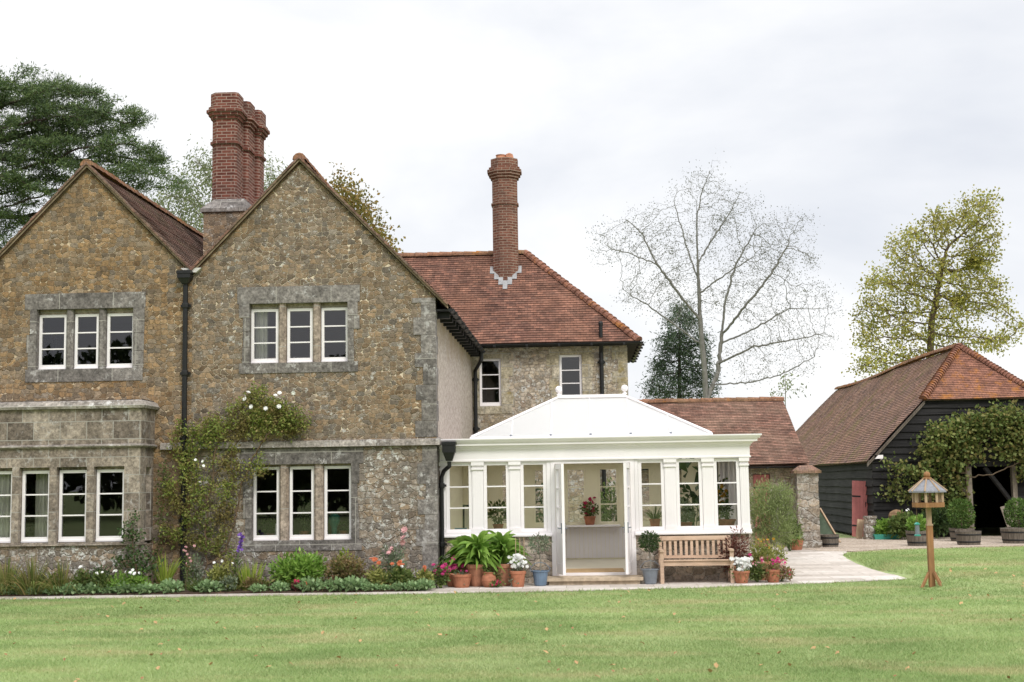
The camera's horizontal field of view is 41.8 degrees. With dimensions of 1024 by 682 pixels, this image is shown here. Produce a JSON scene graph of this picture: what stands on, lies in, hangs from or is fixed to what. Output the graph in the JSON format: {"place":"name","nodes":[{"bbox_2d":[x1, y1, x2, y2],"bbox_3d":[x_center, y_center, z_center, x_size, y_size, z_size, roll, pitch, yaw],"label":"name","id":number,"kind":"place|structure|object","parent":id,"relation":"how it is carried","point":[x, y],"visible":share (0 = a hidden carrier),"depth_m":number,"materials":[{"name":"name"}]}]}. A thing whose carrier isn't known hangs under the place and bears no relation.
{"place":"outdoors","nodes":[
{"label":"outdoors","id":0,"kind":"place"},
{"bbox_2d":[0,586,420,596],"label":"flower bed","id":1,"kind":"object","parent":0,"point":[237,591],"visible":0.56,"depth_m":24.91,"materials":[{"name":"soil"}]},
{"bbox_2d":[0,556,35,594],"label":"border plant","id":2,"kind":"object","parent":1,"relation":"on","point":[2,577],"visible":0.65,"depth_m":25.21,"materials":[{"name":"green plant"}]},
{"bbox_2d":[1,557,67,594],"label":"border plant","id":3,"kind":"object","parent":1,"relation":"on","point":[22,584],"visible":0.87,"depth_m":25.06,"materials":[{"name":"green plant"}]},
{"bbox_2d":[31,557,82,594],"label":"border plant","id":4,"kind":"object","parent":1,"relation":"on","point":[65,581],"visible":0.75,"depth_m":25.12,"materials":[{"name":"green plant"}]},
{"bbox_2d":[107,506,164,577],"bbox_3d":[-7.087,3.929,25.321,1.070,1.621,0.466,-1,-6,3],"label":"shrub","id":5,"kind":"object","parent":1,"relation":"on","point":[131,532],"visible":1,"depth_m":25.30,"materials":[{"name":"green plant"}]},
{"bbox_2d":[126,568,150,592],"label":"white flower plant","id":6,"kind":"object","parent":1,"relation":"on","point":[134,579],"visible":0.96,"depth_m":25.07,"materials":[{"name":"green plant"}]},
{"bbox_2d":[149,459,170,582],"bbox_3d":[-6.861,3.641,26.123,0.453,2.652,0.406,-1,-6,3],"label":"ivy stem","id":7,"kind":"object","parent":1,"relation":"on","point":[159,491],"visible":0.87,"depth_m":26.16,"materials":[{"name":"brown plant"}]},
{"bbox_2d":[152,552,184,582],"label":"iris clump","id":8,"kind":"object","parent":1,"relation":"on","point":[164,575],"visible":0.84,"depth_m":25.44,"materials":[{"name":"green plant"}]},
{"bbox_2d":[155,577,184,594],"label":"edging plant","id":9,"kind":"object","parent":1,"relation":"on","point":[169,585],"visible":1,"depth_m":24.97,"materials":[{"name":"green plant"}]},
{"bbox_2d":[187,553,205,583],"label":"tall shrub","id":10,"kind":"object","parent":1,"relation":"on","point":[195,572],"visible":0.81,"depth_m":25.55,"materials":[{"name":"green plant"}]},
{"bbox_2d":[190,579,224,592],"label":"edging plant","id":11,"kind":"object","parent":1,"relation":"on","point":[205,585],"visible":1,"depth_m":24.94,"materials":[{"name":"green plant"}]},
{"bbox_2d":[11,568,417,593],"bbox_3d":[-6.706,4.605,25.569,10.080,0.493,1.303,-1,-6,3],"label":"ground cover","id":12,"kind":"object","parent":1,"relation":"on","point":[267,583],"visible":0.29,"depth_m":25.08,"materials":[{"name":"green plant"}]},
{"bbox_2d":[206,560,235,588],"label":"pale leaf shrub","id":13,"kind":"object","parent":1,"relation":"on","point":[219,572],"visible":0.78,"depth_m":25.27,"materials":[{"name":"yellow plant"}]},
{"bbox_2d":[155,381,314,578],"bbox_3d":[-5.382,2.784,26.153,3.102,4.015,0.632,-1,-6,3],"label":"climbing rose","id":14,"kind":"object","parent":1,"relation":"on","point":[282,414],"visible":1,"depth_m":26.18,"materials":[{"name":"green plant"}]},
{"bbox_2d":[236,558,265,590],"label":"iris clump","id":15,"kind":"object","parent":1,"relation":"on","point":[247,573],"visible":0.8,"depth_m":25.27,"materials":[{"name":"green plant"}]},
{"bbox_2d":[268,547,328,588],"bbox_3d":[-4.036,4.296,25.264,1.168,0.822,0.925,-1,-6,3],"label":"peony","id":16,"kind":"object","parent":1,"relation":"on","point":[310,564],"visible":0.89,"depth_m":25.11,"materials":[{"name":"green plant"}]},
{"bbox_2d":[294,576,322,592],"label":"edging plant","id":17,"kind":"object","parent":1,"relation":"on","point":[318,581],"visible":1,"depth_m":24.82,"materials":[{"name":"green plant"}]},
{"bbox_2d":[320,576,350,592],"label":"edging plant","id":18,"kind":"object","parent":1,"relation":"on","point":[332,586],"visible":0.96,"depth_m":24.80,"materials":[{"name":"green plant"}]},
{"bbox_2d":[323,552,366,579],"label":"turning shrub","id":19,"kind":"object","parent":1,"relation":"on","point":[343,570],"visible":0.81,"depth_m":25.14,"materials":[{"name":"brown plant"}]},
{"bbox_2d":[337,575,368,591],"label":"edging plant","id":20,"kind":"object","parent":1,"relation":"on","point":[356,582],"visible":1,"depth_m":24.79,"materials":[{"name":"green plant"}]},
{"bbox_2d":[363,557,389,584],"bbox_3d":[-2.530,4.349,25.096,0.505,0.630,0.476,-1,-6,3],"label":"dahlia","id":21,"kind":"object","parent":1,"relation":"on","point":[374,576],"visible":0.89,"depth_m":25.03,"materials":[{"name":"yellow plant"}]},
{"bbox_2d":[378,526,406,584],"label":"rose bush","id":22,"kind":"object","parent":1,"relation":"on","point":[391,552],"visible":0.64,"depth_m":25.43,"materials":[{"name":"green plant"}]},
{"bbox_2d":[384,560,413,583],"bbox_3d":[-2.096,4.375,25.045,0.518,0.554,0.486,-5,-7,35],"label":"dahlia","id":23,"kind":"object","parent":1,"relation":"on","point":[394,571],"visible":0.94,"depth_m":24.97,"materials":[{"name":"green plant"}]},
{"bbox_2d":[0,547,906,599],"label":"path","id":24,"kind":"structure","parent":0,"point":[813,566],"depth_m":25.60,"materials":[{"name":"stone"}]},
{"bbox_2d":[431,562,451,587],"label":"crimson plant","id":25,"kind":"object","parent":24,"relation":"on","point":[438,581],"visible":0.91,"depth_m":25.35,"materials":[{"name":"green plant"}]},
{"bbox_2d":[451,570,471,587],"bbox_3d":[-0.958,4.529,25.499,0.408,0.363,0.408,-1,-6,3],"label":"flower pot","id":26,"kind":"object","parent":24,"relation":"on","point":[463,580],"visible":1,"depth_m":25.36,"materials":[{"name":"ceramic"}]},
{"bbox_2d":[439,536,488,572],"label":"potted plant","id":27,"kind":"object","parent":26,"relation":"in","point":[457,541],"visible":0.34,"depth_m":25.92,"materials":[{"name":"plant"}]},
{"bbox_2d":[451,530,505,586],"bbox_3d":[-0.701,4.177,25.779,1.210,1.066,1.198,-1,-6,3],"label":"potted plant","id":28,"kind":"object","parent":24,"relation":"on","point":[472,548],"visible":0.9,"depth_m":25.62,"materials":[{"name":"plant"}]},
{"bbox_2d":[481,563,496,586],"bbox_3d":[-0.441,4.433,25.458,0.310,0.482,0.297,4,-8,-38],"label":"urn","id":29,"kind":"object","parent":24,"relation":"on","point":[488,576],"visible":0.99,"depth_m":25.36,"materials":[{"name":"ceramic"}]},
{"bbox_2d":[473,530,531,585],"bbox_3d":[-0.171,4.187,25.922,1.215,1.061,1.116,-5,-7,36],"label":"potted plant","id":30,"kind":"object","parent":24,"relation":"on","point":[504,544],"visible":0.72,"depth_m":25.72,"materials":[{"name":"plant"}]},
{"bbox_2d":[506,537,528,586],"bbox_3d":[0.097,4.218,25.470,0.400,0.944,0.382,1,-6,-18],"label":"flower pot","id":31,"kind":"object","parent":24,"relation":"on","point":[517,577],"visible":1,"depth_m":25.39,"materials":[{"name":"ceramic"}]},
{"bbox_2d":[527,532,552,585],"bbox_3d":[0.547,4.164,25.660,0.504,1.029,0.516,-1,-6,3],"label":"potted tree","id":32,"kind":"object","parent":24,"relation":"on","point":[540,577],"visible":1,"depth_m":25.59,"materials":[{"name":"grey plant"}]},
{"bbox_2d":[637,530,660,583],"bbox_3d":[2.641,4.130,25.660,0.490,1.031,0.472,-1,-6,3],"label":"potted tree","id":33,"kind":"object","parent":24,"relation":"on","point":[650,574],"visible":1,"depth_m":25.58,"materials":[{"name":"green plant"}]},
{"bbox_2d":[658,535,734,583],"bbox_3d":[3.542,4.208,25.817,1.410,0.880,0.580,-1,-6,3],"label":"garden bench","id":34,"kind":"object","parent":24,"relation":"on","point":[662,555],"visible":0.99,"depth_m":26.02,"materials":[{"name":"brown wood"}]},
{"bbox_2d":[716,526,750,577],"bbox_3d":[4.286,4.123,25.979,0.705,1.105,0.560,-1,-6,3],"label":"potted maple","id":35,"kind":"object","parent":24,"relation":"on","point":[734,544],"visible":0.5,"depth_m":25.93,"materials":[{"name":"plant"}]},
{"bbox_2d":[729,556,752,582],"bbox_3d":[4.358,4.361,25.494,0.475,0.530,0.402,-1,-6,3],"label":"flower pot","id":36,"kind":"object","parent":24,"relation":"on","point":[741,572],"visible":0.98,"depth_m":25.43,"materials":[{"name":"ceramic"}]},
{"bbox_2d":[749,557,765,581],"bbox_3d":[4.677,4.386,25.649,0.448,0.503,0.500,-1,-6,3],"label":"fuchsia","id":37,"kind":"object","parent":24,"relation":"on","point":[758,567],"visible":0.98,"depth_m":25.56,"materials":[{"name":"green plant"}]},
{"bbox_2d":[748,538,780,579],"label":"flowering plant","id":38,"kind":"object","parent":24,"relation":"on","point":[762,552],"visible":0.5,"depth_m":26.17,"materials":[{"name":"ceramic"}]},
{"bbox_2d":[750,538,788,565],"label":"shrub","id":39,"kind":"object","parent":24,"relation":"on","point":[780,553],"visible":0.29,"depth_m":27.59,"materials":[{"name":"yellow plant"}]},
{"bbox_2d":[758,557,785,582],"bbox_3d":[4.963,4.368,25.555,0.549,0.510,0.413,-1,-6,3],"label":"flower pot","id":40,"kind":"object","parent":24,"relation":"on","point":[772,575],"visible":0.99,"depth_m":25.48,"materials":[{"name":"ceramic"}]},
{"bbox_2d":[749,474,804,551],"bbox_3d":[6.350,4.244,33.022,1.647,2.237,1.683,-1,-6,3],"label":"feathery bush","id":41,"kind":"object","parent":24,"relation":"on","point":[770,509],"visible":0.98,"depth_m":32.74,"materials":[{"name":"green plant"}]},
{"bbox_2d":[777,513,804,550],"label":"shrub","id":42,"kind":"object","parent":24,"relation":"on","point":[796,536],"visible":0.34,"depth_m":36.23,"materials":[{"name":"green plant"}]},
{"bbox_2d":[0,535,1023,681],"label":"lawn","id":43,"kind":"structure","parent":0,"point":[903,574],"depth_m":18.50,"materials":[{"name":"green plant"}]},
{"bbox_2d":[0,92,643,587],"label":"stone house","id":44,"kind":"structure","parent":43,"relation":"on","point":[134,326],"depth_m":26.76,"materials":[{"name":"brown stone"}]},
{"bbox_2d":[21,471,48,542],"bbox_3d":[-9.171,3.192,25.846,0.562,1.370,0.080,-1,-6,3],"label":"window","id":45,"kind":"structure","parent":44,"relation":"in","point":[24,539],"depth_m":25.83,"materials":[{"name":"white paint"}]},
{"bbox_2d":[38,315,66,369],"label":"window","id":46,"kind":"structure","parent":44,"relation":"in","point":[41,366],"depth_m":26.98,"materials":[{"name":"white paint"}]},
{"bbox_2d":[58,470,86,541],"bbox_3d":[-8.442,3.177,25.811,0.562,1.370,0.080,-1,-6,3],"label":"window","id":47,"kind":"structure","parent":44,"relation":"in","point":[73,538],"depth_m":25.80,"materials":[{"name":"white paint"}]},
{"bbox_2d":[74,314,98,368],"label":"window","id":48,"kind":"structure","parent":44,"relation":"in","point":[76,366],"depth_m":26.94,"materials":[{"name":"white paint"}]},
{"bbox_2d":[95,469,123,541],"bbox_3d":[-7.713,3.161,25.775,0.562,1.370,0.080,-1,-6,3],"label":"window","id":49,"kind":"structure","parent":44,"relation":"in","point":[99,538],"depth_m":25.76,"materials":[{"name":"white paint"}]},
{"bbox_2d":[106,313,132,367],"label":"window","id":50,"kind":"structure","parent":44,"relation":"in","point":[127,365],"depth_m":26.92,"materials":[{"name":"white paint"}]},
{"bbox_2d":[251,309,278,362],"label":"window","id":51,"kind":"structure","parent":44,"relation":"in","point":[274,360],"depth_m":26.77,"materials":[{"name":"white paint"}]},
{"bbox_2d":[253,467,278,540],"bbox_3d":[-4.841,3.209,26.439,0.516,1.436,0.080,-1,-6,3],"label":"window","id":52,"kind":"structure","parent":44,"relation":"in","point":[256,537],"depth_m":26.41,"materials":[{"name":"white paint"}]},
{"bbox_2d":[287,308,312,362],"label":"window","id":53,"kind":"structure","parent":44,"relation":"in","point":[289,359],"depth_m":26.74,"materials":[{"name":"white paint"}]},
{"bbox_2d":[289,466,313,539],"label":"window","id":54,"kind":"structure","parent":44,"relation":"in","point":[292,537],"depth_m":26.38,"materials":[{"name":"white paint"}]},
{"bbox_2d":[295,495,310,534],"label":"potted plant","id":55,"kind":"object","parent":44,"relation":"on","point":[304,527],"visible":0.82,"depth_m":26.76,"materials":[{"name":"green plant"}]},
{"bbox_2d":[321,307,347,361],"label":"window","id":56,"kind":"structure","parent":44,"relation":"in","point":[324,359],"depth_m":26.71,"materials":[{"name":"white paint"}]},
{"bbox_2d":[324,466,350,539],"bbox_3d":[-3.418,3.179,26.370,0.546,1.436,0.080,-1,-6,3],"label":"window","id":57,"kind":"structure","parent":44,"relation":"in","point":[327,536],"depth_m":26.35,"materials":[{"name":"white paint"}]},
{"bbox_2d":[480,359,501,405],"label":"window","id":58,"kind":"structure","parent":44,"relation":"in","point":[499,403],"depth_m":35.51,"materials":[{"name":"white paint"}]},
{"bbox_2d":[559,355,581,394],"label":"window","id":59,"kind":"structure","parent":44,"relation":"in","point":[560,356],"depth_m":35.45,"materials":[{"name":"white paint"}]},
{"bbox_2d":[439,385,761,584],"bbox_3d":[1.820,2.950,28.595,6.377,4.060,5.795,-1,-6,3],"label":"conservatory","id":60,"kind":"object","parent":43,"relation":"on","point":[624,435],"visible":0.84,"depth_m":26.46,"materials":[{"name":"white metal"}]},
{"bbox_2d":[446,462,472,532],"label":"window","id":61,"kind":"structure","parent":60,"relation":"in","point":[448,487],"depth_m":26.52,"materials":[{"name":"white paint"}]},
{"bbox_2d":[483,462,509,531],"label":"window","id":62,"kind":"structure","parent":60,"relation":"in","point":[507,507],"depth_m":26.49,"materials":[{"name":"white paint"}]},
{"bbox_2d":[520,461,546,531],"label":"window","id":63,"kind":"structure","parent":60,"relation":"in","point":[523,529],"depth_m":26.46,"materials":[{"name":"white paint"}]},
{"bbox_2d":[555,464,567,574],"bbox_3d":[0.938,3.453,26.022,0.184,2.120,0.691,0,-6,-7],"label":"door","id":64,"kind":"structure","parent":60,"relation":"in","point":[559,468],"depth_m":25.96,"materials":[{"name":"white paint"}]},
{"bbox_2d":[565,468,585,523],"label":"window","id":65,"kind":"structure","parent":60,"relation":"in","point":[584,469],"depth_m":31.29,"materials":[{"name":"beige paint"}]},
{"bbox_2d":[565,524,619,531],"bbox_3d":[1.830,4.329,31.010,1.350,0.144,0.249,-1,-6,3],"label":"shelf","id":66,"kind":"object","parent":60,"relation":"attached to","point":[609,525],"visible":0.86,"depth_m":30.90,"materials":[{"name":"white paint"}]},
{"bbox_2d":[580,497,598,524],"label":"potted plant","id":67,"kind":"object","parent":66,"relation":"on","point":[589,519],"visible":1,"depth_m":30.96,"materials":[{"name":"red plant"}]},
{"bbox_2d":[566,568,624,572],"bbox_3d":[1.678,4.632,27.050,1.160,0.016,1.030,-1,-6,3],"label":"door mat","id":68,"kind":"object","parent":60,"relation":"in","point":[587,570],"depth_m":26.94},
{"bbox_2d":[598,467,618,523],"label":"window","id":69,"kind":"structure","parent":60,"relation":"in","point":[599,468],"depth_m":31.24,"materials":[{"name":"beige paint"}]},
{"bbox_2d":[622,463,631,573],"bbox_3d":[2.242,3.425,25.954,0.176,2.120,0.690,-2,-6,11],"label":"door","id":70,"kind":"structure","parent":60,"relation":"in","point":[626,466],"depth_m":25.72,"materials":[{"name":"white paint"}]},
{"bbox_2d":[638,459,665,529],"bbox_3d":[2.747,3.021,26.359,0.510,1.378,0.070,-1,-6,3],"label":"window","id":71,"kind":"structure","parent":60,"relation":"in","point":[663,527],"depth_m":26.34,"materials":[{"name":"white paint"}]},
{"bbox_2d":[675,459,703,529],"bbox_3d":[3.486,3.006,26.323,0.510,1.378,0.070,-1,-6,3],"label":"window","id":72,"kind":"structure","parent":60,"relation":"in","point":[700,504],"depth_m":26.31,"materials":[{"name":"white paint"}]},
{"bbox_2d":[676,458,719,525],"bbox_3d":[3.935,3.545,28.926,1.042,2.502,1.116,4,-8,-41],"label":"potted plant","id":73,"kind":"object","parent":60,"relation":"on","point":[684,466],"visible":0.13,"depth_m":28.92,"materials":[{"name":"green plant"}]},
{"bbox_2d":[699,474,728,525],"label":"potted plant","id":74,"kind":"object","parent":60,"relation":"on","point":[722,493],"visible":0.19,"depth_m":29.14,"materials":[{"name":"green plant"}]},
{"bbox_2d":[713,458,740,528],"bbox_3d":[4.220,2.990,26.287,0.510,1.378,0.070,-1,-6,3],"label":"window","id":75,"kind":"structure","parent":60,"relation":"in","point":[737,482],"depth_m":26.27,"materials":[{"name":"white paint"}]},
{"bbox_3d":[-0.287,4.275,27.153,1.900,0.810,0.600,-1,-6,3],"label":"plant table","id":76,"kind":"object","parent":60,"relation":"on","visible":0},
{"bbox_2d":[487,500,506,528],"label":"potted plant","id":77,"kind":"object","parent":76,"relation":"on","point":[494,519],"visible":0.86,"depth_m":27.06,"materials":[{"name":"green plant"}]},
{"bbox_2d":[598,477,616,520],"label":"courtyard shrub","id":78,"kind":"object","parent":43,"relation":"on","point":[610,514],"visible":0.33,"depth_m":33.19,"materials":[{"name":"green plant"}]},
{"bbox_2d":[638,397,809,546],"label":"outbuilding","id":79,"kind":"structure","parent":43,"relation":"on","point":[777,452],"depth_m":40.65,"materials":[{"name":"red tile"}]},
{"bbox_2d":[908,471,946,587],"bbox_3d":[7.518,3.396,24.128,0.649,2.086,0.648,-1,-6,3],"label":"bird table","id":80,"kind":"object","parent":43,"relation":"on","point":[926,484],"visible":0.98,"depth_m":24.05,"materials":[{"name":"brown wood"}]},
{"bbox_2d":[0,0,1023,430],"label":"sky","id":81,"kind":"structure","parent":0,"point":[867,114],"materials":[{"name":"white"}]},
{"bbox_2d":[790,465,821,547],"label":"gate pier","id":82,"kind":"structure","parent":0,"point":[806,478],"depth_m":37.78,"materials":[{"name":"grey stone"}]},
{"bbox_2d":[781,536,1023,551],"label":"gravel yard","id":83,"kind":"structure","parent":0,"point":[853,544],"depth_m":38.29,"materials":[{"name":"beige gravel"}]},
{"bbox_2d":[820,534,838,546],"bbox_3d":[9.029,5.674,38.109,0.560,0.349,0.556,-1,-6,3],"label":"barrel planter","id":84,"kind":"object","parent":83,"relation":"on","point":[833,539],"visible":0.87,"depth_m":37.89,"materials":[{"name":"brown wood"}]},
{"bbox_2d":[819,508,840,542],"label":"garden screen","id":85,"kind":"object","parent":83,"relation":"on","point":[826,527],"visible":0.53,"depth_m":40.74,"materials":[{"name":"green wood"}]},
{"bbox_2d":[863,516,877,538],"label":"chimney pot planter","id":86,"kind":"object","parent":83,"relation":"on","point":[869,530],"visible":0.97,"depth_m":42.23,"materials":[{"name":"grey stone"}]},
{"bbox_2d":[872,517,898,539],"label":"plant tray","id":87,"kind":"object","parent":83,"relation":"on","point":[882,526],"visible":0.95,"depth_m":41.97,"materials":[{"name":"green plant"}]},
{"bbox_2d":[887,508,925,539],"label":"yard plant","id":88,"kind":"object","parent":83,"relation":"on","point":[898,521],"visible":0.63,"depth_m":41.60,"materials":[{"name":"green plant"}]},
{"bbox_2d":[905,514,926,545],"bbox_3d":[11.497,5.341,38.034,0.713,0.918,0.705,-1,-6,3],"label":"barrel planter","id":89,"kind":"object","parent":83,"relation":"on","point":[912,540],"visible":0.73,"depth_m":37.83,"materials":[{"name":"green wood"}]},
{"bbox_2d":[921,507,955,538],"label":"yard plant","id":90,"kind":"object","parent":83,"relation":"on","point":[939,523],"visible":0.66,"depth_m":41.88,"materials":[{"name":"green plant"}]},
{"bbox_2d":[955,530,981,544],"bbox_3d":[12.954,5.582,38.019,0.720,0.390,0.711,-1,-6,3],"label":"barrel planter","id":91,"kind":"object","parent":83,"relation":"on","point":[972,537],"visible":1,"depth_m":37.75,"materials":[{"name":"brown wood"}]},
{"bbox_2d":[946,498,975,540],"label":"topiary shrub","id":92,"kind":"object","parent":91,"relation":"in","point":[965,526],"visible":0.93,"depth_m":40.11,"materials":[{"name":"green plant"}]},
{"bbox_2d":[1000,527,1023,543],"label":"barrel planter","id":93,"kind":"object","parent":83,"relation":"on","point":[1011,535],"visible":1,"depth_m":38.21,"materials":[{"name":"brown wood"}]},
{"bbox_2d":[1003,497,1023,528],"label":"topiary shrub","id":94,"kind":"object","parent":93,"relation":"in","point":[1017,514],"visible":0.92,"depth_m":40.29,"materials":[{"name":"green plant"}]},
{"bbox_2d":[796,343,1023,537],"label":"barn","id":95,"kind":"structure","parent":0,"point":[848,434],"depth_m":45.70,"materials":[{"name":"brown tile"}]},
{"bbox_2d":[852,481,867,536],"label":"old door","id":96,"kind":"structure","parent":95,"relation":"attached to","point":[859,503],"depth_m":44.17,"materials":[{"name":"red paint"}]},
{"bbox_2d":[875,398,1023,532],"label":"vine","id":97,"kind":"object","parent":95,"relation":"attached to","point":[977,426],"visible":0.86,"depth_m":42.66,"materials":[{"name":"green plant"}]},
{"bbox_2d":[835,527,1005,536],"bbox_3d":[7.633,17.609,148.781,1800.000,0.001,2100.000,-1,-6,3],"label":"ground","id":98,"kind":"structure","parent":0,"point":[990,531],"depth_m":48.68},
{"bbox_2d":[0,60,196,248],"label":"cedar tree","id":99,"kind":"object","parent":98,"relation":"on","point":[40,138],"visible":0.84,"depth_m":47.09,"materials":[{"name":"green plant"}]},
{"bbox_2d":[147,134,287,232],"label":"birch tree","id":100,"kind":"object","parent":98,"relation":"on","point":[206,181],"visible":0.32,"depth_m":52.98,"materials":[{"name":"green plant"}]},
{"bbox_2d":[323,162,405,252],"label":"autumn tree","id":101,"kind":"object","parent":98,"relation":"on","point":[364,208],"visible":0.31,"depth_m":50.59,"materials":[{"name":"green plant"}]},
{"bbox_2d":[635,294,725,398],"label":"conifer tree","id":102,"kind":"object","parent":98,"relation":"on","point":[674,346],"visible":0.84,"depth_m":79.45,"materials":[{"name":"green plant"}]},
{"bbox_2d":[585,160,844,397],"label":"alder tree","id":103,"kind":"object","parent":98,"relation":"on","point":[707,392],"visible":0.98,"depth_m":72.11,"materials":[{"name":"grey plant"}]},
{"bbox_2d":[769,369,810,405],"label":"young tree","id":104,"kind":"object","parent":98,"relation":"on","point":[780,388],"visible":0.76,"depth_m":89.25,"materials":[{"name":"grey plant"}]},
{"bbox_2d":[841,184,1023,381],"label":"poplar tree","id":105,"kind":"object","parent":98,"relation":"on","point":[958,301],"visible":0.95,"depth_m":82.89,"materials":[{"name":"green plant"}]},
{"bbox_3d":[3.532,4.195,26.966,1.950,0.810,0.600,-1,-6,3],"label":"plant table","id":106,"kind":"object","parent":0,"visible":0},
{"bbox_2d":[680,499,696,525],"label":"potted plant","id":107,"kind":"object","parent":106,"relation":"on","point":[686,523],"visible":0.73,"depth_m":26.96,"materials":[{"name":"green plant"}]},
{"bbox_2d":[718,499,735,525],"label":"potted plant","id":108,"kind":"object","parent":106,"relation":"on","point":[726,521],"visible":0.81,"depth_m":26.83,"materials":[{"name":"green plant"}]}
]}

